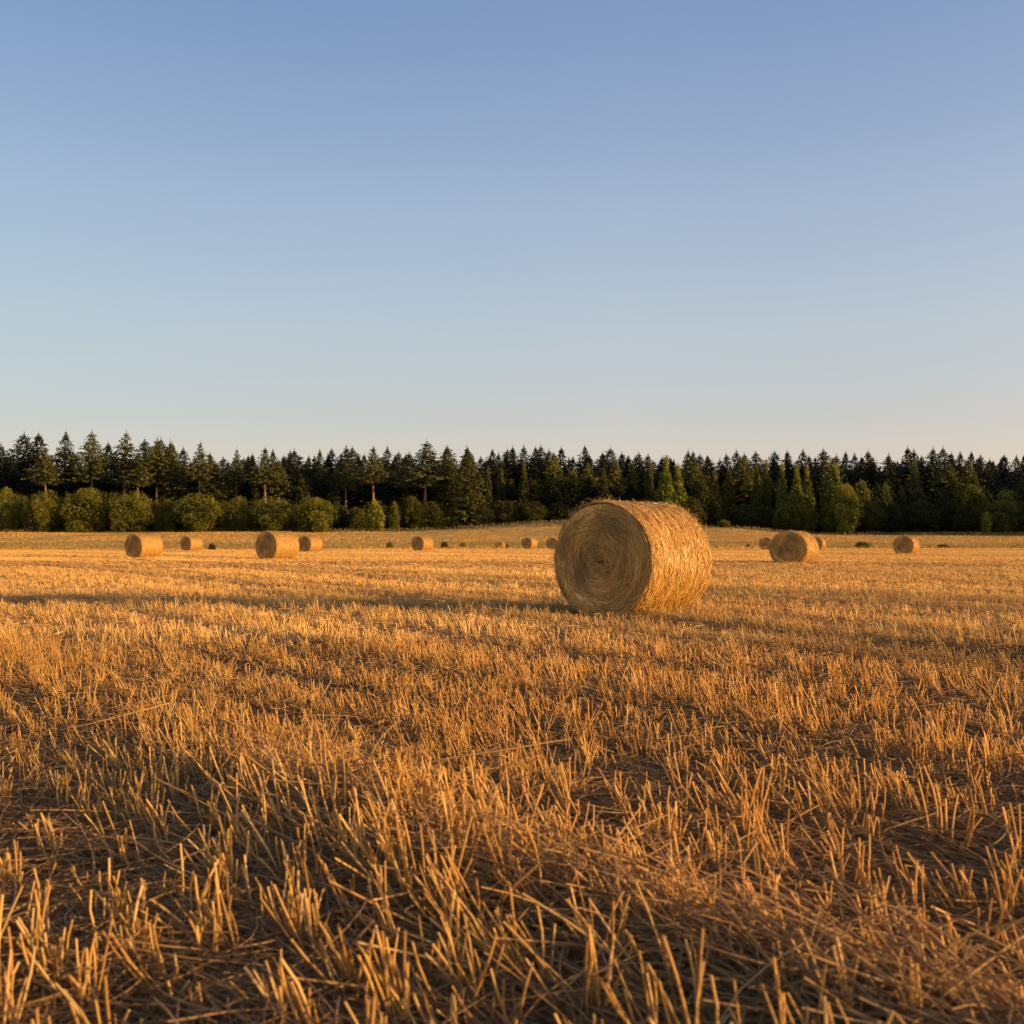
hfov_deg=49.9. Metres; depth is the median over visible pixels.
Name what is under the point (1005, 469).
spruce tree
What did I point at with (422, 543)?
round bale
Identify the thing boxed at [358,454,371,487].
spruce tree
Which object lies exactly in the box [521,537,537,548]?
round bale
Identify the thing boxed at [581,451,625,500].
spruce tree
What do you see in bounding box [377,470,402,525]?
broadleaf tree
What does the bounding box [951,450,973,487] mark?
spruce tree
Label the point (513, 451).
spruce tree
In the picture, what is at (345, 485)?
spruce tree
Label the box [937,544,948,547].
weed clump
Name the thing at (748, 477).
spruce tree
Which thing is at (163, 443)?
spruce tree
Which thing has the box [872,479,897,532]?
broadleaf tree
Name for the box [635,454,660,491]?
spruce tree
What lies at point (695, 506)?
bush
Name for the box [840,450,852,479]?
spruce tree
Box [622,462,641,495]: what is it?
spruce tree
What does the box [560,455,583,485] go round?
spruce tree
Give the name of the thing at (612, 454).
spruce tree
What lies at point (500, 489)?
broadleaf tree
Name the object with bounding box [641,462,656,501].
broadleaf tree
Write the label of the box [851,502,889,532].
bush
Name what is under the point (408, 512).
bush
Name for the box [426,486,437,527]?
broadleaf tree
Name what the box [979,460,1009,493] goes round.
spruce tree
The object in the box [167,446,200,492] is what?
spruce tree
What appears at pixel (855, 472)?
spruce tree
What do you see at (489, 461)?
spruce tree
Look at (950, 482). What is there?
spruce tree
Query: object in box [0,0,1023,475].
sky
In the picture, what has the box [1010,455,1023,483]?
spruce tree
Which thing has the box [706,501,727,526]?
bush
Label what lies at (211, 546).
weed clump
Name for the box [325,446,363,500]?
spruce tree
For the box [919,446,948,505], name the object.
spruce tree
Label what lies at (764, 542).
round bale
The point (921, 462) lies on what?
spruce tree
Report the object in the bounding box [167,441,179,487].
spruce tree
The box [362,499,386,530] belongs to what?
bush
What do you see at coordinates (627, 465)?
spruce tree
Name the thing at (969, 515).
bush
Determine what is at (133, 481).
spruce tree
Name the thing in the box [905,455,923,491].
spruce tree
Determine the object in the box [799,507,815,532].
bush
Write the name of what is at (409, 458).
spruce tree
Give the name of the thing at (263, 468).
spruce tree
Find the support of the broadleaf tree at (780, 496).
on the field ground at (496, 530)
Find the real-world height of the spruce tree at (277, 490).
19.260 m
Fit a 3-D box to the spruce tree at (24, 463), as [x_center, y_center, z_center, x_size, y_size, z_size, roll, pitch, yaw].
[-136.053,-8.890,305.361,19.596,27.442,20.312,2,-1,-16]
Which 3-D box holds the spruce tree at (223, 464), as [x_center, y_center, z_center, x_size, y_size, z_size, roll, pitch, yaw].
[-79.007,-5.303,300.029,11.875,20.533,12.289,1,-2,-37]
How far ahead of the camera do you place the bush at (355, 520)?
275.87 m
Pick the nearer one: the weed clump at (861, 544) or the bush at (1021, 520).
the weed clump at (861, 544)
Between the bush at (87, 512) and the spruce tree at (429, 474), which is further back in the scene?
the spruce tree at (429, 474)
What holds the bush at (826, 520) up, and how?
on the field ground at (496, 530)
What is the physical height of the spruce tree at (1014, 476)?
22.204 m
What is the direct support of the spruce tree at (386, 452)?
on the field ground at (496, 530)
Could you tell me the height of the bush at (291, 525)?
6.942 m
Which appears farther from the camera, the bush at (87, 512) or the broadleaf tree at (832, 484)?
the broadleaf tree at (832, 484)
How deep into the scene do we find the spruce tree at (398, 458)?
315.53 m
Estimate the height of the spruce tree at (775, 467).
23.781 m
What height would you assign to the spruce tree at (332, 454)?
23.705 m
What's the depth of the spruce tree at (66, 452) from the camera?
302.06 m
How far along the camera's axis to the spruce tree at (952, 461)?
318.06 m
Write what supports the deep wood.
on the field ground at (496, 530)
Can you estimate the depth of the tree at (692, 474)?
298.59 m
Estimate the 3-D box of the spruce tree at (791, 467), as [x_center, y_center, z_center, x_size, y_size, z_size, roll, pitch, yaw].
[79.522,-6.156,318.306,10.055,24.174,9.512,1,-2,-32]
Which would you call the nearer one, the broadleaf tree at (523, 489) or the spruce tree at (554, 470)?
the broadleaf tree at (523, 489)
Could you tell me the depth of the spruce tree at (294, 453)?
304.35 m
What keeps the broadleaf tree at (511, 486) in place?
on the field ground at (496, 530)
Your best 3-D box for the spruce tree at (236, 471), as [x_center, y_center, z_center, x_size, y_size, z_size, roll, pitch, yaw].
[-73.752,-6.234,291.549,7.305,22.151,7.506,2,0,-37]
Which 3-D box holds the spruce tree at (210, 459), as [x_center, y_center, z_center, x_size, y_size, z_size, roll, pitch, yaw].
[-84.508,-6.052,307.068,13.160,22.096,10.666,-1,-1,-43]
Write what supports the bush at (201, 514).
on the field ground at (496, 530)
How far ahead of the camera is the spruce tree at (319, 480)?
302.11 m
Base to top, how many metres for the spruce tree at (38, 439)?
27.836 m
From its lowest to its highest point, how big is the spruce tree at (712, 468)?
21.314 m
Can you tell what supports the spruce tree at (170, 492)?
on the field ground at (496, 530)
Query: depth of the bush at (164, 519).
264.65 m
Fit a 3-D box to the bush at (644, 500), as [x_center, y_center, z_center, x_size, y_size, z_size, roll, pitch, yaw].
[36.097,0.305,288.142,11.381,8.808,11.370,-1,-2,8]
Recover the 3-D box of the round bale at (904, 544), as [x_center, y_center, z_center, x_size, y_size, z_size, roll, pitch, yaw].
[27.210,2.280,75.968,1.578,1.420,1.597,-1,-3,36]
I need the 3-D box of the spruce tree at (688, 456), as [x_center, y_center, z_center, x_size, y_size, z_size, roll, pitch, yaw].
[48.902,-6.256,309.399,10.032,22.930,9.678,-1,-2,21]
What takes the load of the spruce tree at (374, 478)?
on the field ground at (496, 530)
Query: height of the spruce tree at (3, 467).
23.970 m
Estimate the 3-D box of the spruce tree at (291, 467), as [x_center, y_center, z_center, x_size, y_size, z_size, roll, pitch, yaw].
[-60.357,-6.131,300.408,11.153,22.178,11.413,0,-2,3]
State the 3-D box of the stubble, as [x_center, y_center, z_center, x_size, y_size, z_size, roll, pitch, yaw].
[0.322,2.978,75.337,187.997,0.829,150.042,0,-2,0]
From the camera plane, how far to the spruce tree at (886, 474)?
305.49 m
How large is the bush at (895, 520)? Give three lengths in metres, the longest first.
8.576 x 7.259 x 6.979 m
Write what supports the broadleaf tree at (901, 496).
on the field ground at (496, 530)
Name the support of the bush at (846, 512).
on the field ground at (496, 530)
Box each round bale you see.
[124,532,162,556]
[180,536,202,550]
[255,530,298,558]
[298,535,322,551]
[411,536,433,550]
[495,541,504,547]
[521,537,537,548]
[546,537,557,548]
[549,496,715,617]
[759,537,771,548]
[768,530,818,562]
[813,536,825,549]
[893,535,919,553]
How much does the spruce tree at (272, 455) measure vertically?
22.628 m
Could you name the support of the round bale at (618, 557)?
on the field ground at (496, 530)
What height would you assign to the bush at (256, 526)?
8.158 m
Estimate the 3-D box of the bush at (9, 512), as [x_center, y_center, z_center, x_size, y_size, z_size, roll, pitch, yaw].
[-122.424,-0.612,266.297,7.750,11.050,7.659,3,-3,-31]
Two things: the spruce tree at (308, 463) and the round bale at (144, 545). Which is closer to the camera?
the round bale at (144, 545)
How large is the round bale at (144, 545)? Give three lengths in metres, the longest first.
1.647 x 1.637 x 1.434 m
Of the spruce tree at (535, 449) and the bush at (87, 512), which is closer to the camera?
the bush at (87, 512)
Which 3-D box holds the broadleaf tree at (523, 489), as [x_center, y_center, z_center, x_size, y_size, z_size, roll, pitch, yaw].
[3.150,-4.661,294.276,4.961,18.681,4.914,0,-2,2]
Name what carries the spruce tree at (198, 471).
on the field ground at (496, 530)
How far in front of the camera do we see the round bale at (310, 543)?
89.41 m
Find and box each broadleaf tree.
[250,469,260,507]
[292,472,312,507]
[325,467,341,529]
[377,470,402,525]
[395,475,421,506]
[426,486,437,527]
[482,468,495,513]
[494,468,507,503]
[507,479,516,499]
[516,461,531,509]
[527,477,545,506]
[560,466,583,513]
[594,468,612,500]
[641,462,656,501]
[654,455,675,504]
[672,464,688,507]
[688,475,716,526]
[710,470,726,519]
[719,469,736,525]
[749,466,764,527]
[760,480,777,510]
[761,459,771,528]
[775,462,788,530]
[788,465,807,515]
[803,466,819,531]
[817,457,847,533]
[850,477,874,532]
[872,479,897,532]
[895,484,910,531]
[951,483,996,531]
[986,487,1023,509]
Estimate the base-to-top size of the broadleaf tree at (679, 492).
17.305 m
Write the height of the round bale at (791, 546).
1.435 m
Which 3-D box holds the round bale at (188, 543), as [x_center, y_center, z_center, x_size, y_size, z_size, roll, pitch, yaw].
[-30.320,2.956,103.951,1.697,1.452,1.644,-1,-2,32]
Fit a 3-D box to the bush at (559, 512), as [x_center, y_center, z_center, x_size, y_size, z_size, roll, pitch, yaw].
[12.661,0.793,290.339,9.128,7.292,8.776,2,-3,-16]
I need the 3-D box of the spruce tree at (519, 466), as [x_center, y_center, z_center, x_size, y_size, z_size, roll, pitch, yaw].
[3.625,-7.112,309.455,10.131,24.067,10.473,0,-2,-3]
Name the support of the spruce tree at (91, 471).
on the field ground at (496, 530)
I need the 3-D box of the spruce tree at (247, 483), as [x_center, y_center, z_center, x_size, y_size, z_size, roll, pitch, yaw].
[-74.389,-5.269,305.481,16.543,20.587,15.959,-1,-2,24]
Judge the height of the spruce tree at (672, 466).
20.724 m
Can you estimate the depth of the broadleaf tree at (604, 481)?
294.67 m
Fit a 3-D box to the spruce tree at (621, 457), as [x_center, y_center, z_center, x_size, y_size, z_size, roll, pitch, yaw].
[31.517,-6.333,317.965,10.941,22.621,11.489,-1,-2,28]
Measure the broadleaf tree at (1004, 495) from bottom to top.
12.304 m
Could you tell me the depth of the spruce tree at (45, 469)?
285.08 m
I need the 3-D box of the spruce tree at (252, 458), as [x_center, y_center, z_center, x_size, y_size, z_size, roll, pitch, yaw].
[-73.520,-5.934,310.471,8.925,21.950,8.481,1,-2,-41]
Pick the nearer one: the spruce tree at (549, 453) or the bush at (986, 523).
the bush at (986, 523)
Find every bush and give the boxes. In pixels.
[0,487,22,531]
[12,493,29,529]
[20,489,67,531]
[59,487,112,531]
[59,491,72,529]
[103,492,119,530]
[105,490,157,531]
[149,499,180,531]
[149,500,160,530]
[171,493,228,531]
[172,498,186,530]
[216,499,230,528]
[219,496,255,530]
[249,496,297,530]
[250,500,260,529]
[290,503,299,528]
[293,497,338,531]
[331,503,349,529]
[345,506,365,529]
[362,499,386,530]
[387,500,400,530]
[397,495,421,528]
[411,501,451,529]
[441,507,462,528]
[463,500,499,526]
[488,500,521,523]
[511,501,551,523]
[545,501,574,520]
[639,497,654,501]
[677,496,710,524]
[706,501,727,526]
[724,503,761,527]
[757,506,780,529]
[771,501,804,530]
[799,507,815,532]
[816,503,838,533]
[828,483,863,533]
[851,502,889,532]
[882,502,906,532]
[902,500,944,532]
[951,500,991,533]
[980,510,991,533]
[987,499,1023,533]
[1013,501,1023,532]
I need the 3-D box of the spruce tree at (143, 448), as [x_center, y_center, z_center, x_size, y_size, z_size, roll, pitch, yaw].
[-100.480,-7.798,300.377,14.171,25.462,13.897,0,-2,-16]
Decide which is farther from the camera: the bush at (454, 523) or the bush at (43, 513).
the bush at (454, 523)
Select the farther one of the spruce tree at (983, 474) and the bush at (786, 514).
the spruce tree at (983, 474)
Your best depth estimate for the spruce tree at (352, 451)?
311.84 m
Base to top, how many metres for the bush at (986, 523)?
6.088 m
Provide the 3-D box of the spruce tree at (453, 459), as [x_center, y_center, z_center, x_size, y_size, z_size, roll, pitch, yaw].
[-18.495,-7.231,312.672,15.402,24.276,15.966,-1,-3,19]
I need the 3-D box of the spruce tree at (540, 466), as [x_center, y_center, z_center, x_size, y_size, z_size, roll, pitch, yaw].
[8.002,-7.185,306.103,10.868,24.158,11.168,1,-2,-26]
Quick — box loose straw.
[0,558,1023,1023]
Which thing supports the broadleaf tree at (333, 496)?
on the field ground at (496, 530)
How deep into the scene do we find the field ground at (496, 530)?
7.19 m
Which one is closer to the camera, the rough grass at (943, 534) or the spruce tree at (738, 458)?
the rough grass at (943, 534)
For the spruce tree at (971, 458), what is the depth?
314.21 m
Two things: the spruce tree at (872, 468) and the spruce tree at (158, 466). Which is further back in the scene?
the spruce tree at (872, 468)
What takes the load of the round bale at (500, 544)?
on the field ground at (496, 530)
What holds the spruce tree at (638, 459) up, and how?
on the field ground at (496, 530)
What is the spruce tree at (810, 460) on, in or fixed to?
on the field ground at (496, 530)
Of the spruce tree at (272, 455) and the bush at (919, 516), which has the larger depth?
the spruce tree at (272, 455)
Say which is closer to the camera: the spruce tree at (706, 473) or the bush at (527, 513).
the bush at (527, 513)
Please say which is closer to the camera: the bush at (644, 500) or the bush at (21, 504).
the bush at (21, 504)
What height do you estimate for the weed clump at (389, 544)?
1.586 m
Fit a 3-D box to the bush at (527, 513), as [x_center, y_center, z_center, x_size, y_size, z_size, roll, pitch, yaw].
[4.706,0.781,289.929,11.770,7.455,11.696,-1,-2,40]
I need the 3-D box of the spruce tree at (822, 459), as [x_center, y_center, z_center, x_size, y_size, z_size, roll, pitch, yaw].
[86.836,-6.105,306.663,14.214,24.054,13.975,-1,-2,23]
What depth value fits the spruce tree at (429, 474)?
288.08 m
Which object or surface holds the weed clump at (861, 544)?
on the field ground at (496, 530)
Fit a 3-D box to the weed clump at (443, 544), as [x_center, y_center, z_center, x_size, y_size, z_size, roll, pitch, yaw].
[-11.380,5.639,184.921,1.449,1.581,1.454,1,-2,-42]
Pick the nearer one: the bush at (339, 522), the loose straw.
the loose straw
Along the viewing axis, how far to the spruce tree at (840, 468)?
312.02 m
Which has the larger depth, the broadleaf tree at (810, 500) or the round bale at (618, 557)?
the broadleaf tree at (810, 500)
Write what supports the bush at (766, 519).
on the field ground at (496, 530)
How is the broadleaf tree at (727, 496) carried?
on the field ground at (496, 530)
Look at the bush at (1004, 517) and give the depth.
276.32 m
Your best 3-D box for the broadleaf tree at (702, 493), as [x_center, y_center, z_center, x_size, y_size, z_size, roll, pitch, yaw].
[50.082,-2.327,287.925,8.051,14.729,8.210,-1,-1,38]
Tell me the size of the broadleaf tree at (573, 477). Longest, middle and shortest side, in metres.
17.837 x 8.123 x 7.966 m
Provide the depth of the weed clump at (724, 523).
265.43 m
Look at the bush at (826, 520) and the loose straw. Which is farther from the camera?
the bush at (826, 520)
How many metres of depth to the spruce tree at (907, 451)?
318.12 m
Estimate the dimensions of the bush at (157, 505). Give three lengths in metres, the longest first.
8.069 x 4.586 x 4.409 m
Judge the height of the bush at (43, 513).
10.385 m
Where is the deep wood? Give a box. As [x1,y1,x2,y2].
[0,452,1023,533]
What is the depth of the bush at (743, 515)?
282.33 m
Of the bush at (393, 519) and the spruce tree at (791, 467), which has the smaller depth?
the bush at (393, 519)
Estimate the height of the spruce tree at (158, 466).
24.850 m
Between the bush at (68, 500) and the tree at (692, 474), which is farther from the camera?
the tree at (692, 474)
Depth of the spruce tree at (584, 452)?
314.69 m
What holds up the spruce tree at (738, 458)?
on the field ground at (496, 530)
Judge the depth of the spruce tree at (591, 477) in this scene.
300.98 m
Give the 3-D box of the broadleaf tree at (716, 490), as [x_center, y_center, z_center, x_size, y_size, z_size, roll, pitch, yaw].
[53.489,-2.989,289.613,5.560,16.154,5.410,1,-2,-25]
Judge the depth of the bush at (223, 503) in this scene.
275.03 m
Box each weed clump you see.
[208,543,216,549]
[386,541,393,547]
[441,541,447,548]
[717,519,730,526]
[855,542,870,547]
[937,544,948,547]
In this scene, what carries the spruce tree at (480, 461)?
on the field ground at (496, 530)
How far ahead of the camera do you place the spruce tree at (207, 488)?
288.55 m
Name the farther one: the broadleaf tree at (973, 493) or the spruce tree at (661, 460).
the spruce tree at (661, 460)
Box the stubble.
[0,548,1023,1023]
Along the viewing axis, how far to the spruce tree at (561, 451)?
318.37 m
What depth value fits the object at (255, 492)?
287.80 m
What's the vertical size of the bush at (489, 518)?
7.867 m
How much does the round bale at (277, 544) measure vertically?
1.469 m
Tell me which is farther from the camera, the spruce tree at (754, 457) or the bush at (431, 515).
the spruce tree at (754, 457)
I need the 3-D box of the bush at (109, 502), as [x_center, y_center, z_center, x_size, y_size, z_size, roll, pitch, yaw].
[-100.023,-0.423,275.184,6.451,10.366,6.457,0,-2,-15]
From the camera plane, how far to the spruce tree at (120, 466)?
291.82 m
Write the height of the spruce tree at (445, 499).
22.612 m
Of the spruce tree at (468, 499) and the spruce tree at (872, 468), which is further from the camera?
the spruce tree at (872, 468)
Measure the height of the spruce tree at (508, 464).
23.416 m
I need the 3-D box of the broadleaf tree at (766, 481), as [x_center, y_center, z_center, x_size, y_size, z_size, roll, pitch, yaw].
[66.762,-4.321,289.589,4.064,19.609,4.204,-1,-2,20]
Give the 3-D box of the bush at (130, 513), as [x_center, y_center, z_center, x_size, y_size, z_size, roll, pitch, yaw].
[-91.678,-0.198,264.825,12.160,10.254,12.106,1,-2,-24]
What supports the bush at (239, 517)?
on the field ground at (496, 530)
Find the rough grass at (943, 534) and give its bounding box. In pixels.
[0,519,1023,549]
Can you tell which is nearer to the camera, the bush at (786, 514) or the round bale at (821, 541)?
the round bale at (821, 541)
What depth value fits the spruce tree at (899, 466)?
312.35 m
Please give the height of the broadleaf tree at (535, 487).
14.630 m
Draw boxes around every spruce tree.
[0,432,50,496]
[0,444,28,493]
[21,448,71,495]
[22,432,55,528]
[43,430,90,528]
[67,431,118,489]
[83,441,126,497]
[105,430,144,529]
[112,451,166,527]
[117,440,156,527]
[128,438,178,500]
[131,437,181,495]
[154,440,187,502]
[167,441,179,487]
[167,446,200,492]
[175,461,242,526]
[184,441,213,498]
[198,453,216,497]
[200,457,239,528]
[223,449,246,498]
[232,456,263,499]
[240,454,261,493]
[241,447,292,503]
[260,450,277,491]
[262,459,298,500]
[281,452,306,486]
[282,448,314,487]
[303,456,316,478]
[308,448,330,496]
[317,448,340,487]
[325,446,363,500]
[336,461,358,527]
[337,445,379,496]
[349,447,401,500]
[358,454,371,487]
[374,446,399,494]
[382,453,426,494]
[390,452,406,482]
[394,441,454,503]
[429,445,457,514]
[435,444,464,491]
[447,447,488,526]
[459,447,474,474]
[470,457,493,488]
[484,447,497,478]
[489,452,512,490]
[490,450,520,485]
[503,445,521,478]
[510,444,539,488]
[526,446,557,488]
[528,445,538,465]
[540,453,566,490]
[542,451,566,490]
[556,446,569,473]
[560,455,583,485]
[574,444,594,475]
[578,461,599,500]
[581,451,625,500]
[597,448,626,493]
[607,461,628,500]
[617,455,643,494]
[618,451,626,473]
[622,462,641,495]
[632,453,644,485]
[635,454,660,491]
[653,456,673,488]
[669,460,674,481]
[671,449,691,485]
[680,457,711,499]
[684,453,718,488]
[687,451,701,471]
[704,458,724,490]
[717,454,731,485]
[718,451,746,488]
[721,455,772,505]
[743,449,772,493]
[761,449,793,494]
[776,449,794,488]
[785,449,819,496]
[800,447,847,502]
[803,456,819,477]
[815,454,855,487]
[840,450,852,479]
[843,453,873,495]
[851,449,883,490]
[870,454,906,500]
[889,460,907,498]
[897,448,931,494]
[898,447,913,477]
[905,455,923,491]
[918,455,931,479]
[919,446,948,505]
[923,461,971,494]
[928,448,961,483]
[947,451,957,478]
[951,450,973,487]
[957,458,987,492]
[965,451,986,483]
[967,455,998,499]
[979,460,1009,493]
[997,455,1012,485]
[1000,454,1023,496]
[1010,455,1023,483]
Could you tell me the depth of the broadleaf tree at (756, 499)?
287.65 m
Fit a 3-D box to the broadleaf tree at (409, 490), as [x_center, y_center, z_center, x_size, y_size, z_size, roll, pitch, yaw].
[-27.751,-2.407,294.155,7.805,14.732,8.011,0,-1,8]
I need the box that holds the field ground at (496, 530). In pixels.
[0,522,1023,1023]
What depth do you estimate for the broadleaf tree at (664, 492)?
282.13 m
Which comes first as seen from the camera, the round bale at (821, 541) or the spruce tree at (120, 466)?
the round bale at (821, 541)
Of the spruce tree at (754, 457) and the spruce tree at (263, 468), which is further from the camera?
the spruce tree at (754, 457)
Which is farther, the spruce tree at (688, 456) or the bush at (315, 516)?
the spruce tree at (688, 456)
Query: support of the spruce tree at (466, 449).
on the field ground at (496, 530)
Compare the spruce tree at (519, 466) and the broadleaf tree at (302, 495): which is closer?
the broadleaf tree at (302, 495)
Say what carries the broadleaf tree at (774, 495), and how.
on the field ground at (496, 530)
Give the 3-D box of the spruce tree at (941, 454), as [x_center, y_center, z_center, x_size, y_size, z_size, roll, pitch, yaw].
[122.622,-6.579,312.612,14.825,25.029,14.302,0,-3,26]
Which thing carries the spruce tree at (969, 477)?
on the field ground at (496, 530)
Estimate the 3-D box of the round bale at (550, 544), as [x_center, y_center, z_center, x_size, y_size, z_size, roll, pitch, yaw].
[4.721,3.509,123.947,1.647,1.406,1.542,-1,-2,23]
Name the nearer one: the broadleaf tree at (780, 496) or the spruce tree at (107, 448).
the broadleaf tree at (780, 496)
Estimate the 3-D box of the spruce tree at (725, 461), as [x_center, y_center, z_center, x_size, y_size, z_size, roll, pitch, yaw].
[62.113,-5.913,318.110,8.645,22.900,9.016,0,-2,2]
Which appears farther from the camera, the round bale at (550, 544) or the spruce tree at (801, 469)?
the spruce tree at (801, 469)
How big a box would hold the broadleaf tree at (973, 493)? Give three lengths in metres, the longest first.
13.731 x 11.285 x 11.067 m
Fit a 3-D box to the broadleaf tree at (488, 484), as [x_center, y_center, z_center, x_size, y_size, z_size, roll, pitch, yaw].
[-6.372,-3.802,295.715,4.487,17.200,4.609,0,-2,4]
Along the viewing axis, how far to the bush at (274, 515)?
262.13 m
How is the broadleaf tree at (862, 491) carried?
on the field ground at (496, 530)
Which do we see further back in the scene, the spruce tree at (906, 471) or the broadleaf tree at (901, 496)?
the spruce tree at (906, 471)
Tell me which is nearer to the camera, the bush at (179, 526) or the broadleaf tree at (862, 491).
the bush at (179, 526)
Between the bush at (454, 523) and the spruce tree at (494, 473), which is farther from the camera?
the spruce tree at (494, 473)
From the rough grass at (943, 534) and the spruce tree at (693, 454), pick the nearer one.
the rough grass at (943, 534)
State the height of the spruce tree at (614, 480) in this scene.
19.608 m
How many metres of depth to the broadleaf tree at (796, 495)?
280.55 m
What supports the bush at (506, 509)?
on the field ground at (496, 530)

